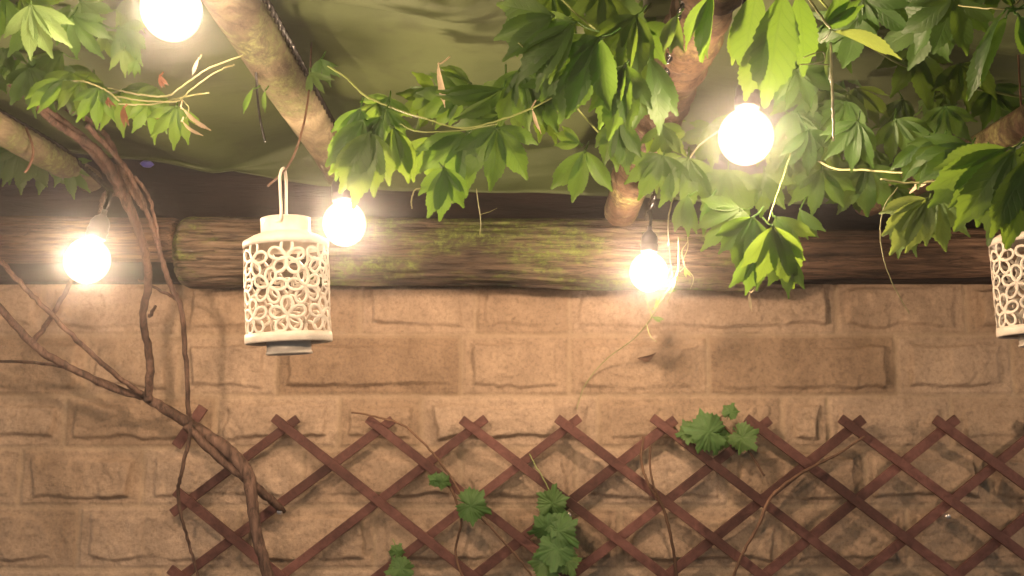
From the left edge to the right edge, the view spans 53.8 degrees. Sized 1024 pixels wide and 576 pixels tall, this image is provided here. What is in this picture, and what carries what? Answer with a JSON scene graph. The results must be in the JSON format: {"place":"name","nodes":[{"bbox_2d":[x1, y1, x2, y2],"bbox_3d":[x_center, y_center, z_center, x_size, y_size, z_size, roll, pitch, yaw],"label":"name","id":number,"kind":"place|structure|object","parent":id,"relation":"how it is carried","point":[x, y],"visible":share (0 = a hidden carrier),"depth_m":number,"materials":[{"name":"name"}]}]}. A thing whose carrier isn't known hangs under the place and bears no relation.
{"place":"outdoors","nodes":[
{"label":"outdoors","id":0,"kind":"place"},
{"label":"ground","id":1,"kind":"structure","parent":0,"visible":0},
{"bbox_2d":[0,0,339,575],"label":"creeper vine","id":2,"kind":"object","parent":1,"relation":"on","point":[41,83],"visible":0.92,"depth_m":1.76,"materials":[{"name":"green plant"}]},
{"bbox_2d":[0,284,1023,575],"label":"stone wall","id":3,"kind":"structure","parent":1,"relation":"on","point":[88,476],"depth_m":2.42,"materials":[{"name":"beige stone"}]},
{"bbox_2d":[172,404,207,448],"bbox_3d":[-0.763,0.329,2.391,0.080,0.105,0.008,0,-9,0],"label":"broken slat","id":4,"kind":"object","parent":3,"relation":"attached to","point":[198,414],"visible":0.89,"depth_m":2.38,"materials":[{"name":"brown wood"}]},
{"bbox_2d":[172,216,767,292],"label":"log beam","id":5,"kind":"structure","parent":3,"relation":"on","point":[587,254],"depth_m":2.28,"materials":[{"name":"brown wood"}]},
{"bbox_2d":[0,216,179,263],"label":"log beam","id":6,"kind":"structure","parent":5,"relation":"attached to","point":[41,239],"depth_m":2.33,"materials":[{"name":"brown wood"}]},
{"bbox_2d":[0,112,102,191],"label":"rafter pole","id":7,"kind":"object","parent":6,"relation":"on","point":[51,158],"visible":0.82,"depth_m":2.13,"materials":[{"name":"brown wood"}]},
{"bbox_2d":[24,127,34,172],"bbox_3d":[-0.983,-0.280,2.055,0.021,0.091,0.030,3,-9,-17],"label":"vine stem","id":8,"kind":"object","parent":7,"relation":"hanging from","point":[33,151],"visible":1,"depth_m":2.05,"materials":[{"name":"brown plant"}]},
{"bbox_2d":[0,108,114,196],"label":"light cable","id":9,"kind":"object","parent":7,"relation":"attached to","point":[101,182],"visible":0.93,"depth_m":2.14,"materials":[{"name":"black rubber"}]},
{"bbox_2d":[80,193,111,266],"bbox_3d":[-0.725,-0.088,1.754,0.077,0.166,0.077,20,-12,-26],"label":"light bulb","id":10,"kind":"object","parent":9,"relation":"hanging from","point":[98,226],"visible":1,"depth_m":1.75,"materials":[{"name":"white glass"}]},
{"bbox_2d":[202,0,336,184],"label":"rafter pole","id":11,"kind":"object","parent":5,"relation":"on","point":[251,32],"visible":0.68,"depth_m":1.75,"materials":[{"name":"brown wood"}]},
{"bbox_2d":[255,72,265,142],"bbox_3d":[-0.444,-0.320,1.763,0.013,0.117,0.074,0,-9,3],"label":"vine stem","id":12,"kind":"object","parent":11,"relation":"hanging from","point":[258,106],"visible":0.94,"depth_m":1.78,"materials":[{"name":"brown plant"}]},
{"bbox_2d":[262,0,334,125],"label":"light cable","id":13,"kind":"object","parent":11,"relation":"attached to","point":[281,26],"visible":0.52,"depth_m":1.74,"materials":[{"name":"black rubber"}]},
{"bbox_2d":[331,178,351,229],"bbox_3d":[-0.300,-0.155,1.782,0.077,0.166,0.077,-12,-9,29],"label":"light bulb","id":14,"kind":"object","parent":13,"relation":"hanging from","point":[344,197],"visible":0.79,"depth_m":1.77,"materials":[{"name":"white glass"}]},
{"bbox_2d":[0,0,1023,203],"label":"fabric canopy","id":15,"kind":"object","parent":11,"relation":"on","point":[371,47],"visible":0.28,"depth_m":1.93,"materials":[{"name":"green fabric"}]},
{"bbox_2d":[140,160,153,167],"bbox_3d":[-0.850,-0.289,2.349,0.032,0.016,0.032,0,-9,0],"label":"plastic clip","id":16,"kind":"object","parent":15,"relation":"attached to","point":[147,164],"visible":1,"depth_m":2.34,"materials":[{"name":"purple plastic"}]},
{"bbox_2d":[267,42,311,186],"bbox_3d":[-0.367,-0.309,1.722,0.063,0.308,0.188,0,-9,0],"label":"hanging wire","id":17,"kind":"object","parent":15,"relation":"hanging from","point":[294,153],"visible":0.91,"depth_m":1.64,"materials":[{"name":"black metal"}]},
{"bbox_2d":[242,167,332,355],"bbox_3d":[-0.357,-0.045,1.599,0.135,0.300,0.135,0,-7,-25],"label":"hanging lantern","id":18,"kind":"object","parent":17,"relation":"hanging from","point":[286,235],"visible":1,"depth_m":1.56,"materials":[{"name":"white metal"}]},
{"bbox_2d":[325,0,678,233],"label":"creeper vine","id":19,"kind":"object","parent":15,"relation":"hanging from","point":[613,70],"visible":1,"depth_m":1.50,"materials":[{"name":"green plant"}]},
{"bbox_2d":[624,0,1023,313],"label":"creeper vine","id":20,"kind":"object","parent":15,"relation":"hanging from","point":[776,47],"visible":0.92,"depth_m":1.43,"materials":[{"name":"green plant"}]},
{"bbox_2d":[1017,55,1022,151],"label":"hanging wire","id":21,"kind":"object","parent":15,"relation":"hanging from","point":[1019,78],"visible":0.27,"depth_m":1.71,"materials":[{"name":"black metal"}]},
{"bbox_2d":[988,231,1023,347],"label":"hanging lantern","id":22,"kind":"object","parent":21,"relation":"hanging from","point":[1012,330],"visible":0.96,"depth_m":1.65,"materials":[{"name":"white metal"}]},
{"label":"light cable","id":23,"kind":"object","parent":11,"relation":"attached to","visible":0},
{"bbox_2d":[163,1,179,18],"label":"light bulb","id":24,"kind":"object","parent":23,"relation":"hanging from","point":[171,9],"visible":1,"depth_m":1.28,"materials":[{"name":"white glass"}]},
{"bbox_2d":[604,0,742,226],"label":"rafter pole","id":25,"kind":"object","parent":5,"relation":"on","point":[688,70],"visible":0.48,"depth_m":1.66,"materials":[{"name":"brown wood"}]},
{"bbox_2d":[644,0,684,220],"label":"light cable","id":26,"kind":"object","parent":25,"relation":"attached to","point":[653,196],"visible":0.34,"depth_m":1.64,"materials":[{"name":"black rubber"}]},
{"bbox_2d":[640,211,657,277],"bbox_3d":[0.276,-0.074,2.032,0.077,0.166,0.077,4,-7,-10],"label":"light bulb","id":27,"kind":"object","parent":26,"relation":"hanging from","point":[649,242],"visible":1,"depth_m":2.02,"materials":[{"name":"white glass"}]},
{"bbox_3d":[0.335,-0.446,1.074,0.023,0.122,0.795,0,-9,0],"label":"light cable","id":28,"kind":"object","parent":25,"relation":"attached to","visible":0},
{"bbox_2d":[734,84,760,144],"bbox_3d":[0.329,-0.253,1.414,0.077,0.166,0.077,2,-10,11],"label":"light bulb","id":29,"kind":"object","parent":28,"relation":"hanging from","point":[751,104],"visible":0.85,"depth_m":1.40,"materials":[{"name":"white glass"}]},
{"bbox_2d":[0,153,1022,284],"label":"timber plank","id":30,"kind":"object","parent":3,"relation":"on","point":[180,193],"visible":0.17,"depth_m":2.46,"materials":[{"name":"brown wood"}]},
{"bbox_2d":[166,414,1023,575],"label":"garden trellis","id":31,"kind":"object","parent":3,"relation":"attached to","point":[814,534],"visible":0.95,"depth_m":2.35,"materials":[{"name":"wood"}]},
{"bbox_2d":[384,539,414,575],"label":"grape vine","id":32,"kind":"object","parent":31,"relation":"attached to","point":[399,565],"visible":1,"depth_m":2.30,"materials":[{"name":"green plant"}]},
{"bbox_2d":[351,412,531,575],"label":"grape vine","id":33,"kind":"object","parent":31,"relation":"attached to","point":[473,509],"visible":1,"depth_m":2.32,"materials":[{"name":"green plant"}]},
{"bbox_2d":[526,454,581,575],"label":"grape vine","id":34,"kind":"object","parent":31,"relation":"attached to","point":[553,529],"visible":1,"depth_m":2.30,"materials":[{"name":"green plant"}]},
{"bbox_2d":[649,445,666,514],"bbox_3d":[0.337,0.443,2.325,0.041,0.161,0.014,0,-9,0],"label":"dry twig","id":35,"kind":"object","parent":31,"relation":"attached to","point":[656,492],"visible":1,"depth_m":2.32,"materials":[{"name":"brown wood"}]},
{"bbox_2d":[640,436,677,575],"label":"dry twig","id":36,"kind":"object","parent":31,"relation":"attached to","point":[665,515],"visible":1,"depth_m":2.32,"materials":[{"name":"brown wood"}]},
{"bbox_2d":[675,403,764,475],"bbox_3d":[0.486,0.353,2.350,0.210,0.171,0.053,0,-9,0],"label":"grape vine","id":37,"kind":"object","parent":31,"relation":"attached to","point":[708,432],"visible":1,"depth_m":2.34,"materials":[{"name":"green plant"}]},
{"bbox_2d":[733,436,864,575],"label":"dry twig","id":38,"kind":"object","parent":31,"relation":"attached to","point":[777,490],"visible":1,"depth_m":2.32,"materials":[{"name":"brown wood"}]},
{"bbox_2d":[576,237,690,408],"bbox_3d":[0.286,0.095,2.186,0.106,0.319,0.548,3,-9,-18],"label":"vine shoot","id":39,"kind":"object","parent":3,"relation":"attached to","point":[659,301],"visible":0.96,"depth_m":2.20,"materials":[{"name":"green plant"}]},
{"bbox_2d":[638,352,655,361],"bbox_3d":[0.324,0.165,2.421,0.047,0.023,0.017,0,-9,0],"label":"dead leaf","id":40,"kind":"object","parent":3,"relation":"attached to","point":[646,358],"visible":1,"depth_m":2.43,"materials":[{"name":"brown plant"}]},
{"bbox_2d":[778,228,1023,279],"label":"log beam","id":41,"kind":"structure","parent":3,"relation":"on","point":[844,254],"depth_m":2.31,"materials":[{"name":"brown wood"}]},
{"bbox_2d":[855,104,1023,215],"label":"rafter pole","id":42,"kind":"object","parent":41,"relation":"on","point":[1007,130],"visible":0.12,"depth_m":1.70,"materials":[{"name":"brown wood"}]}
]}

